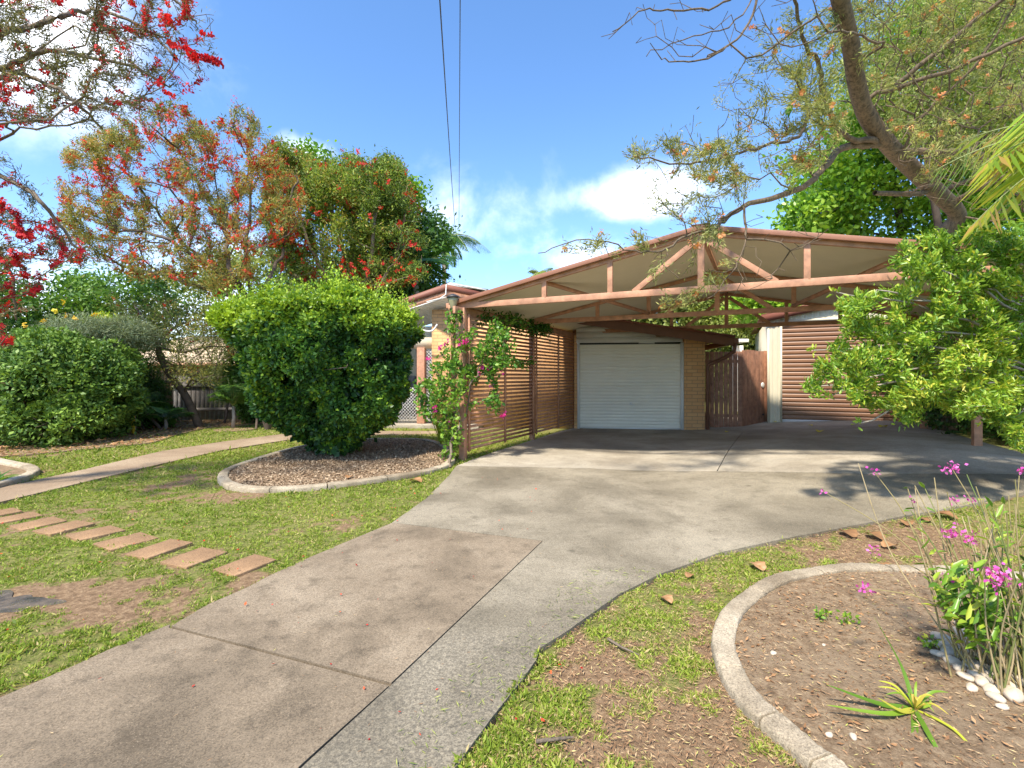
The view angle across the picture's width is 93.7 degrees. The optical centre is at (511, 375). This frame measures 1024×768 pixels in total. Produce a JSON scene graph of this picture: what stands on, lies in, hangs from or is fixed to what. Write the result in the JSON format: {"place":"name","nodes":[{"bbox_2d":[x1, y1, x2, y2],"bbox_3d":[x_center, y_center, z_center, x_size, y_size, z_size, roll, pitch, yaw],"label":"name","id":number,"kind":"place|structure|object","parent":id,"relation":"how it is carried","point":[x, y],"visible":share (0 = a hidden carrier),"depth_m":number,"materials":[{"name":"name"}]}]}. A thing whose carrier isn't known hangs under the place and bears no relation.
{"place":"outdoors","nodes":[
{"label":"outdoors","id":0,"kind":"place"},
{"bbox_2d":[0,465,25,480],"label":"garden soil","id":1,"kind":"structure","parent":0,"point":[4,469],"depth_m":6.49,"materials":[{"name":"brown soil"}]},
{"bbox_2d":[0,469,24,481],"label":"strap plant","id":2,"kind":"object","parent":1,"relation":"on","point":[6,477],"visible":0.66,"depth_m":5.92,"materials":[{"name":"green plant"}]},
{"bbox_2d":[0,458,40,487],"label":"garden edging","id":3,"kind":"object","parent":1,"relation":"on","point":[31,470],"visible":0.92,"depth_m":6.23,"materials":[{"name":"concrete"}]},
{"bbox_2d":[0,0,223,354],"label":"bottlebrush tree","id":4,"kind":"object","parent":1,"relation":"on","point":[8,74],"visible":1,"depth_m":4.48,"materials":[{"name":"red plant"}]},
{"bbox_2d":[0,418,262,457],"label":"leaf litter","id":5,"kind":"object","parent":0,"point":[99,441],"visible":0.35,"depth_m":9.69,"materials":[{"name":"brown plant"}]},
{"bbox_2d":[0,324,150,447],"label":"hedge bush","id":6,"kind":"object","parent":5,"relation":"on","point":[61,368],"visible":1,"depth_m":9.10,"materials":[{"name":"green plant"}]},
{"bbox_2d":[22,300,167,359],"bbox_3d":[-9.268,-0.165,10.630,2.555,2.950,1.959,0,0,0],"label":"grevillea shrub","id":7,"kind":"object","parent":5,"relation":"on","point":[97,330],"visible":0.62,"depth_m":10.56,"materials":[{"name":"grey plant"}]},
{"bbox_2d":[74,311,162,429],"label":"tree","id":8,"kind":"object","parent":5,"relation":"on","point":[152,419],"visible":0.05,"depth_m":11.20,"materials":[{"name":"green plant"}]},
{"bbox_2d":[96,408,143,435],"bbox_3d":[-8.902,0.977,10.842,1.690,0.778,1.029,0,0,31],"label":"shrub","id":9,"kind":"object","parent":5,"relation":"on","point":[127,428],"visible":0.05,"depth_m":11.03,"materials":[{"name":"green plant"}]},
{"bbox_2d":[112,392,173,431],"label":"young palm","id":10,"kind":"object","parent":5,"relation":"on","point":[153,404],"visible":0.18,"depth_m":11.09,"materials":[{"name":"green plant"}]},
{"bbox_2d":[136,345,174,429],"bbox_3d":[-9.552,0.103,12.140,1.730,2.544,1.610,0,0,0],"label":"shrub","id":11,"kind":"object","parent":5,"relation":"on","point":[156,383],"visible":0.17,"depth_m":12.36,"materials":[{"name":"green plant"}]},
{"bbox_2d":[142,399,179,427],"bbox_3d":[-8.721,0.983,11.985,0.917,0.846,0.884,0,0,0],"label":"shrub","id":12,"kind":"object","parent":5,"relation":"on","point":[160,422],"visible":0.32,"depth_m":11.84,"materials":[{"name":"green plant"}]},
{"bbox_2d":[96,283,236,427],"bbox_3d":[-8.360,-0.494,11.976,4.668,3.623,2.712,0,0,0],"label":"bottlebrush tree","id":13,"kind":"object","parent":5,"relation":"on","point":[164,361],"visible":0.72,"depth_m":11.75,"materials":[{"name":"green plant"}]},
{"bbox_2d":[138,406,194,428],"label":"young palm","id":14,"kind":"object","parent":5,"relation":"on","point":[156,415],"visible":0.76,"depth_m":11.49,"materials":[{"name":"green plant"}]},
{"bbox_2d":[156,365,237,422],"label":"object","id":15,"kind":"object","parent":5,"relation":"on","point":[227,406],"visible":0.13,"depth_m":13.97,"materials":[{"name":"green plant"}]},
{"bbox_2d":[220,348,261,429],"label":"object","id":16,"kind":"object","parent":5,"relation":"on","point":[242,409],"visible":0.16,"depth_m":12.78,"materials":[{"name":"green plant"}]},
{"bbox_2d":[0,625,388,767],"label":"driveway","id":17,"kind":"structure","parent":0,"point":[235,706],"depth_m":1.84,"materials":[{"name":"concrete"}]},
{"bbox_2d":[0,431,446,503],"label":"path","id":18,"kind":"structure","parent":0,"point":[51,483],"depth_m":6.89,"materials":[{"name":"concrete"}]},
{"bbox_2d":[221,437,447,487],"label":"mulch","id":19,"kind":"object","parent":0,"point":[369,444],"visible":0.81,"depth_m":6.86,"materials":[{"name":"brown plant"}]},
{"bbox_2d":[204,261,424,456],"bbox_3d":[-3.054,-0.199,7.808,3.177,3.037,3.113,0,0,0],"label":"clipped bush","id":20,"kind":"object","parent":19,"relation":"on","point":[326,367],"visible":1,"depth_m":6.84,"materials":[{"name":"green plant"}]},
{"bbox_2d":[171,523,541,685],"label":"driveway","id":21,"kind":"structure","parent":0,"point":[448,594],"depth_m":2.74,"materials":[{"name":"concrete"}]},
{"bbox_2d":[439,0,456,243],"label":"power cable","id":22,"kind":"object","parent":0,"point":[445,94],"visible":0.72,"depth_m":5.73,"materials":[{"name":"black metal"}]},
{"bbox_2d":[459,0,460,174],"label":"power cable","id":23,"kind":"object","parent":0,"point":[459,92],"visible":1,"depth_m":5.84,"materials":[{"name":"black metal"}]},
{"bbox_2d":[0,0,1011,338],"label":"sky","id":24,"kind":"structure","parent":0,"point":[550,105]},
{"bbox_2d":[0,399,1023,767],"bbox_3d":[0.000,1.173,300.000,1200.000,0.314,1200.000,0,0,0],"label":"ground","id":25,"kind":"structure","parent":0,"point":[82,605],"depth_m":2.88,"materials":[{"name":"green plant"}]},
{"bbox_2d":[0,507,22,516],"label":"stepping stone","id":26,"kind":"object","parent":25,"relation":"on","point":[7,512],"visible":0.76,"depth_m":4.54,"materials":[{"name":"stone"}]},
{"bbox_2d":[0,512,42,523],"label":"stepping stone","id":27,"kind":"object","parent":25,"relation":"on","point":[14,518],"visible":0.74,"depth_m":4.36,"materials":[{"name":"stone"}]},
{"bbox_2d":[0,266,65,347],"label":"leafy tree","id":28,"kind":"object","parent":25,"relation":"on","point":[30,303],"visible":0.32,"depth_m":12.56,"materials":[{"name":"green plant"}]},
{"bbox_2d":[0,590,66,612],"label":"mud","id":29,"kind":"structure","parent":25,"relation":"on","point":[9,603],"depth_m":2.77,"materials":[{"name":"soil"}]},
{"bbox_2d":[9,517,66,530],"bbox_3d":[-4.152,1.309,4.209,0.279,0.044,0.296,-1,0,27],"label":"stepping stone","id":30,"kind":"object","parent":25,"relation":"on","point":[43,522],"visible":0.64,"depth_m":4.19,"materials":[{"name":"stone"}]},
{"bbox_2d":[32,520,94,536],"bbox_3d":[-3.814,1.305,4.091,0.270,0.044,0.312,-1,0,21],"label":"stepping stone","id":31,"kind":"object","parent":25,"relation":"on","point":[65,528],"visible":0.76,"depth_m":4.06,"materials":[{"name":"stone"}]},
{"bbox_2d":[0,369,172,441],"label":"fence","id":32,"kind":"object","parent":25,"relation":"on","point":[24,402],"visible":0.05,"depth_m":13.24,"materials":[{"name":"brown wood"}]},
{"bbox_2d":[65,525,125,541],"bbox_3d":[-3.426,1.307,3.953,0.266,0.044,0.307,0,-1,29],"label":"stepping stone","id":33,"kind":"object","parent":25,"relation":"on","point":[96,533],"visible":0.66,"depth_m":3.92,"materials":[{"name":"stone"}]},
{"bbox_2d":[0,256,200,358],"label":"leafy tree","id":34,"kind":"object","parent":25,"relation":"on","point":[75,287],"visible":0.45,"depth_m":13.87,"materials":[{"name":"green plant"}]},
{"bbox_2d":[93,532,157,551],"bbox_3d":[-3.022,1.309,3.762,0.279,0.044,0.319,1,0,28],"label":"stepping stone","id":35,"kind":"object","parent":25,"relation":"on","point":[136,538],"visible":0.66,"depth_m":3.73,"materials":[{"name":"stone"}]},
{"bbox_2d":[125,539,192,560],"bbox_3d":[-2.632,1.305,3.589,0.245,0.044,0.333,-1,1,20],"label":"stepping stone","id":36,"kind":"object","parent":25,"relation":"on","point":[169,546],"visible":0.66,"depth_m":3.56,"materials":[{"name":"stone"}]},
{"bbox_2d":[47,95,310,429],"bbox_3d":[-8.347,-3.063,11.586,8.127,8.727,3.247,0,0,0],"label":"bottlebrush tree","id":37,"kind":"object","parent":25,"relation":"on","point":[181,178],"visible":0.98,"depth_m":10.94,"materials":[{"name":"green plant"}]},
{"bbox_2d":[143,336,234,375],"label":"neighbour house","id":38,"kind":"structure","parent":25,"relation":"on","point":[191,354],"depth_m":21.92,"materials":[{"name":"beige brick"}]},
{"bbox_2d":[160,547,226,569],"bbox_3d":[-2.262,1.307,3.421,0.261,0.044,0.310,1,0,20],"label":"stepping stone","id":39,"kind":"object","parent":25,"relation":"on","point":[200,555],"visible":0.67,"depth_m":3.39,"materials":[{"name":"stone"}]},
{"bbox_2d":[143,233,322,338],"bbox_3d":[-13.026,-2.938,23.805,11.395,8.499,6.203,0,0,0],"label":"leafy tree","id":40,"kind":"object","parent":25,"relation":"on","point":[260,261],"visible":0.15,"depth_m":23.34,"materials":[{"name":"green plant"}]},
{"bbox_2d":[215,428,252,431],"bbox_3d":[-6.693,1.301,11.584,0.900,0.030,0.780,0,0,0],"label":"mulch ring","id":41,"kind":"object","parent":25,"relation":"on","point":[249,429],"visible":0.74,"depth_m":11.54,"materials":[{"name":"soil"}]},
{"bbox_2d":[207,377,248,427],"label":"young tree","id":42,"kind":"object","parent":41,"relation":"on","point":[224,395],"visible":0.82,"depth_m":11.81,"materials":[{"name":"green plant"}]},
{"bbox_2d":[213,554,275,577],"bbox_3d":[-1.826,1.309,3.287,0.232,0.044,0.307,0,0,26],"label":"stepping stone","id":43,"kind":"object","parent":25,"relation":"on","point":[249,564],"visible":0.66,"depth_m":3.26,"materials":[{"name":"stone"}]},
{"bbox_2d":[0,470,582,739],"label":"petals","id":44,"kind":"object","parent":25,"relation":"on","point":[245,603],"visible":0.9,"depth_m":2.60,"materials":[{"name":"plant"}]},
{"bbox_2d":[173,376,416,419],"bbox_3d":[-6.417,0.646,14.396,7.729,1.307,0.138,0,0,-8],"label":"fence","id":45,"kind":"object","parent":25,"relation":"on","point":[206,409],"visible":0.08,"depth_m":14.07,"materials":[{"name":"grey wood"}]},
{"bbox_2d":[267,240,345,294],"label":"leafy tree","id":46,"kind":"object","parent":25,"relation":"on","point":[311,263],"visible":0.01,"depth_m":24.91,"materials":[{"name":"green plant"}]},
{"bbox_2d":[217,438,455,492],"bbox_3d":[-2.398,1.271,7.525,3.096,0.084,4.405,0,0,0],"label":"garden edging","id":47,"kind":"object","parent":25,"relation":"on","point":[226,482],"visible":0.81,"depth_m":5.73,"materials":[{"name":"concrete"}]},
{"bbox_2d":[254,133,436,294],"bbox_3d":[-4.871,-2.848,13.303,5.684,8.310,3.244,0,0,0],"label":"bottlebrush tree","id":48,"kind":"object","parent":25,"relation":"on","point":[387,197],"visible":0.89,"depth_m":12.57,"materials":[{"name":"green plant"}]},
{"bbox_2d":[267,126,432,283],"bbox_3d":[-4.997,-3.110,15.261,5.057,8.833,3.264,0,0,0],"label":"leafy tree","id":49,"kind":"object","parent":25,"relation":"on","point":[421,194],"visible":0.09,"depth_m":14.91,"materials":[{"name":"green plant"}]},
{"bbox_2d":[318,192,466,300],"bbox_3d":[-4.156,-2.355,16.047,5.295,7.322,4.140,0,0,0],"label":"leafy tree","id":50,"kind":"object","parent":25,"relation":"on","point":[429,227],"visible":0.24,"depth_m":15.50,"materials":[{"name":"green plant"}]},
{"bbox_2d":[384,238,457,375],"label":"palm tree","id":51,"kind":"object","parent":25,"relation":"on","point":[432,259],"visible":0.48,"depth_m":14.68,"materials":[{"name":"green plant"}]},
{"bbox_2d":[408,389,458,443],"bbox_3d":[-1.252,0.746,8.744,1.109,1.107,1.139,0,0,-36],"label":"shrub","id":52,"kind":"object","parent":25,"relation":"on","point":[438,431],"visible":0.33,"depth_m":8.70,"materials":[{"name":"green plant"}]},
{"bbox_2d":[439,233,490,284],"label":"palm tree","id":53,"kind":"object","parent":25,"relation":"on","point":[461,243],"visible":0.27,"depth_m":18.94,"materials":[{"name":"green plant"}]},
{"bbox_2d":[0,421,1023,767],"bbox_3d":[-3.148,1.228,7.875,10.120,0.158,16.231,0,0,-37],"label":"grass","id":54,"kind":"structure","parent":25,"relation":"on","point":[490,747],"depth_m":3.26,"materials":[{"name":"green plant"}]},
{"bbox_2d":[528,267,552,276],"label":"palm tree","id":55,"kind":"object","parent":25,"relation":"on","point":[535,272],"visible":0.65,"depth_m":23.80,"materials":[{"name":"green plant"}]},
{"bbox_2d":[536,736,573,743],"bbox_3d":[0.151,1.280,1.691,0.135,0.012,0.014,0,0,-8],"label":"stick","id":56,"kind":"object","parent":25,"relation":"on","point":[546,740],"visible":1,"depth_m":1.69,"materials":[{"name":"grey wood"}]},
{"bbox_2d":[387,283,738,429],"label":"brick house","id":57,"kind":"structure","parent":25,"relation":"on","point":[641,375],"depth_m":11.65,"materials":[{"name":"brown brick"}]},
{"bbox_2d":[580,344,680,429],"bbox_3d":[2.844,0.265,11.624,2.390,2.070,0.060,0,0,8],"label":"roller door","id":58,"kind":"structure","parent":57,"relation":"in","point":[623,386],"depth_m":11.63,"materials":[{"name":"white metal"}]},
{"bbox_2d":[607,637,638,655],"bbox_3d":[0.521,1.280,2.267,0.019,0.012,0.178,0,0,-39],"label":"stick","id":59,"kind":"object","parent":25,"relation":"on","point":[617,644],"visible":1,"depth_m":2.27,"materials":[{"name":"grey wood"}]},
{"bbox_2d":[618,247,754,395],"bbox_3d":[8.513,-2.199,21.218,11.922,7.846,7.168,0,0,0],"label":"hillside tree","id":60,"kind":"object","parent":25,"relation":"on","point":[684,321],"visible":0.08,"depth_m":19.38,"materials":[{"name":"green plant"}]},
{"bbox_2d":[700,301,757,398],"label":"hillside tree","id":61,"kind":"object","parent":25,"relation":"on","point":[739,333],"visible":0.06,"depth_m":18.22,"materials":[{"name":"green plant"}]},
{"bbox_2d":[446,223,1023,460],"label":"carport","id":62,"kind":"object","parent":25,"relation":"on","point":[605,287],"visible":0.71,"depth_m":7.54,"materials":[{"name":"wood"}]},
{"bbox_2d":[446,294,462,319],"bbox_3d":[-0.884,-1.060,7.375,0.243,0.400,0.194,0,0,23],"label":"lamp","id":63,"kind":"object","parent":62,"relation":"attached to","point":[453,299],"visible":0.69,"depth_m":7.33,"materials":[{"name":"beige glass"}]},
{"bbox_2d":[410,307,554,466],"bbox_3d":[0.129,0.036,8.408,1.431,2.565,4.218,0,0,34],"label":"bougainvillea","id":64,"kind":"object","parent":62,"relation":"attached to","point":[482,354],"visible":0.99,"depth_m":7.21,"materials":[{"name":"green plant"}]},
{"bbox_2d":[732,339,748,351],"bbox_3d":[7.107,0.083,15.105,0.682,2.433,0.910,0,0,0],"label":"pergola","id":65,"kind":"object","parent":25,"relation":"on","point":[739,348],"visible":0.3,"depth_m":14.92,"materials":[{"name":"white paint"}]},
{"bbox_2d":[471,500,1023,767],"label":"leaf litter","id":66,"kind":"object","parent":25,"relation":"on","point":[689,704],"visible":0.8,"depth_m":2.06,"materials":[{"name":"plant"}]},
{"bbox_2d":[750,561,766,570],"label":"fallen leaf","id":67,"kind":"object","parent":25,"relation":"on","point":[761,565],"visible":1,"depth_m":3.21,"materials":[{"name":"plant"}]},
{"bbox_2d":[538,0,1023,430],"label":"grevillea tree","id":68,"kind":"object","parent":25,"relation":"on","point":[898,155],"visible":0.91,"depth_m":5.96,"materials":[{"name":"green plant"}]},
{"bbox_2d":[719,210,881,329],"bbox_3d":[9.847,-1.946,15.470,6.843,6.494,3.541,0,0,0],"label":"leafy tree","id":69,"kind":"object","parent":25,"relation":"on","point":[748,302],"visible":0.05,"depth_m":15.00,"materials":[{"name":"green plant"}]},
{"bbox_2d":[839,529,857,536],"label":"fallen leaf","id":70,"kind":"object","parent":25,"relation":"on","point":[852,532],"visible":1,"depth_m":3.81,"materials":[{"name":"plant"}]},
{"bbox_2d":[711,562,1023,767],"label":"garden edging","id":71,"kind":"object","parent":25,"relation":"on","point":[805,750],"visible":0.87,"depth_m":2.08,"materials":[{"name":"concrete"}]},
{"bbox_2d":[865,531,885,539],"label":"fallen leaf","id":72,"kind":"object","parent":25,"relation":"on","point":[878,534],"visible":0.93,"depth_m":3.76,"materials":[{"name":"plant"}]},
{"bbox_2d":[751,305,1015,422],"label":"shed","id":73,"kind":"structure","parent":25,"relation":"on","point":[790,359],"depth_m":11.49,"materials":[{"name":"beige metal"}]},
{"bbox_2d":[782,322,919,421],"bbox_3d":[7.773,-0.015,11.118,2.660,2.470,0.040,0,0,24],"label":"roller door","id":74,"kind":"structure","parent":73,"relation":"in","point":[797,405],"depth_m":11.41,"materials":[{"name":"brown metal"}]},
{"bbox_2d":[761,0,1023,243],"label":"leafy tree","id":75,"kind":"object","parent":25,"relation":"on","point":[850,183],"visible":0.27,"depth_m":14.50,"materials":[{"name":"green plant"}]},
{"bbox_2d":[787,0,1023,232],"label":"leafy tree","id":76,"kind":"object","parent":25,"relation":"on","point":[1018,72],"visible":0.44,"depth_m":11.83,"materials":[{"name":"green plant"}]},
{"bbox_2d":[798,218,1023,453],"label":"lime shrub","id":77,"kind":"object","parent":25,"relation":"on","point":[980,349],"visible":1,"depth_m":4.30,"materials":[{"name":"green plant"}]},
{"bbox_2d":[885,316,1023,445],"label":"dark shrub","id":78,"kind":"object","parent":25,"relation":"on","point":[964,424],"visible":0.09,"depth_m":8.40,"materials":[{"name":"green plant"}]},
{"bbox_2d":[913,222,1023,407],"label":"lime shrub","id":79,"kind":"object","parent":25,"relation":"on","point":[1016,227],"visible":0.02,"depth_m":7.97,"materials":[{"name":"green plant"}]},
{"bbox_2d":[932,112,1023,247],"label":"palm tree","id":80,"kind":"object","parent":25,"relation":"on","point":[988,170],"visible":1,"depth_m":4.08,"materials":[{"name":"green plant"}]},
{"bbox_2d":[457,427,741,470],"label":"carport floor","id":81,"kind":"structure","parent":0,"point":[659,449],"depth_m":8.11,"materials":[{"name":"concrete"}]},
{"bbox_2d":[302,466,1023,767],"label":"driveway","id":82,"kind":"structure","parent":0,"point":[588,521],"depth_m":3.85,"materials":[{"name":"grey concrete"}]},
{"bbox_2d":[0,469,909,767],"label":"leaf litter","id":83,"kind":"object","parent":82,"relation":"on","point":[362,635],"visible":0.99,"depth_m":2.43,"materials":[{"name":"plant"}]},
{"bbox_2d":[396,566,653,767],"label":"leaf litter","id":84,"kind":"object","parent":82,"relation":"on","point":[506,664],"visible":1,"depth_m":2.03,"materials":[{"name":"brown plant"}]},
{"bbox_2d":[718,417,1023,473],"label":"carport floor","id":85,"kind":"structure","parent":0,"point":[831,447],"depth_m":6.83,"materials":[{"name":"concrete"}]},
{"bbox_2d":[705,350,766,426],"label":"gate","id":86,"kind":"structure","parent":85,"relation":"on","point":[745,387],"depth_m":11.55,"materials":[{"name":"brown paint"}]},
{"bbox_2d":[735,571,1023,767],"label":"garden soil","id":87,"kind":"structure","parent":0,"point":[807,644],"depth_m":2.05,"materials":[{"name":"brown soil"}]},
{"bbox_2d":[814,606,832,621],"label":"weed","id":88,"kind":"object","parent":87,"relation":"on","point":[821,612],"visible":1,"depth_m":2.52,"materials":[{"name":"green plant"}]},
{"bbox_2d":[836,609,860,627],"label":"weed","id":89,"kind":"object","parent":87,"relation":"on","point":[845,614],"visible":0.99,"depth_m":2.47,"materials":[{"name":"green plant"}]},
{"bbox_2d":[734,570,1023,767],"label":"leaf litter","id":90,"kind":"object","parent":87,"relation":"on","point":[866,694],"visible":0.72,"depth_m":2.02,"materials":[{"name":"brown plant"}]},
{"bbox_2d":[828,617,967,746],"bbox_3d":[1.467,1.146,1.772,0.575,0.343,0.356,0,0,0],"label":"strap plant","id":91,"kind":"object","parent":87,"relation":"on","point":[918,703],"visible":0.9,"depth_m":1.83,"materials":[{"name":"green plant"}]},
{"bbox_2d":[820,461,1023,695],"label":"orchid plant","id":92,"kind":"object","parent":87,"relation":"on","point":[989,621],"visible":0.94,"depth_m":2.01,"materials":[{"name":"green plant"}]},
{"bbox_2d":[917,633,940,648],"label":"weed","id":93,"kind":"object","parent":87,"relation":"on","point":[927,643],"visible":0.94,"depth_m":2.25,"materials":[{"name":"green plant"}]},
{"bbox_2d":[930,649,944,657],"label":"pebble","id":94,"kind":"object","parent":87,"relation":"on","point":[938,653],"visible":0.77,"depth_m":2.19,"materials":[{"name":"stone"}]},
{"bbox_2d":[929,631,951,641],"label":"pebble","id":95,"kind":"object","parent":87,"relation":"on","point":[937,635],"visible":0.41,"depth_m":2.33,"materials":[{"name":"white stone"}]},
{"bbox_2d":[940,646,957,656],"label":"pebble","id":96,"kind":"object","parent":87,"relation":"on","point":[950,650],"visible":0.47,"depth_m":2.19,"materials":[{"name":"stone"}]},
{"bbox_2d":[941,654,961,664],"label":"pebble","id":97,"kind":"object","parent":87,"relation":"on","point":[952,659],"visible":0.7,"depth_m":2.13,"materials":[{"name":"white stone"}]},
{"bbox_2d":[952,663,966,671],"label":"pebble","id":98,"kind":"object","parent":87,"relation":"on","point":[957,666],"visible":0.65,"depth_m":2.08,"materials":[{"name":"stone"}]},
{"bbox_2d":[955,671,974,681],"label":"pebble","id":99,"kind":"object","parent":87,"relation":"on","point":[967,676],"visible":0.99,"depth_m":2.02,"materials":[{"name":"white stone"}]},
{"bbox_2d":[966,682,978,691],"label":"pebble","id":100,"kind":"object","parent":87,"relation":"on","point":[970,686],"visible":0.99,"depth_m":1.95,"materials":[{"name":"white stone"}]},
{"bbox_2d":[962,659,987,669],"bbox_3d":[2.021,1.267,2.092,0.097,0.056,0.068,-5,-9,26],"label":"pebble","id":101,"kind":"object","parent":87,"relation":"on","point":[977,663],"visible":0.39,"depth_m":2.08,"materials":[{"name":"white stone"}]},
{"bbox_2d":[966,669,988,677],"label":"pebble","id":102,"kind":"object","parent":87,"relation":"on","point":[974,672],"visible":0.57,"depth_m":2.03,"materials":[{"name":"white stone"}]},
{"bbox_2d":[974,675,994,686],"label":"pebble","id":103,"kind":"object","parent":87,"relation":"on","point":[980,680],"visible":0.75,"depth_m":1.98,"materials":[{"name":"white stone"}]},
{"bbox_2d":[982,683,1000,693],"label":"pebble","id":104,"kind":"object","parent":87,"relation":"on","point":[989,687],"visible":0.64,"depth_m":1.94,"materials":[{"name":"white stone"}]},
{"bbox_2d":[985,691,1006,702],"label":"pebble","id":105,"kind":"object","parent":87,"relation":"on","point":[995,697],"visible":0.94,"depth_m":1.89,"materials":[{"name":"white stone"}]},
{"bbox_2d":[994,703,1009,710],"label":"pebble","id":106,"kind":"object","parent":87,"relation":"on","point":[1004,706],"visible":1,"depth_m":1.84,"materials":[{"name":"stone"}]},
{"bbox_2d":[1003,685,1023,702],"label":"pebble","id":107,"kind":"object","parent":87,"relation":"on","point":[1011,693],"visible":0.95,"depth_m":1.89,"materials":[{"name":"white stone"}]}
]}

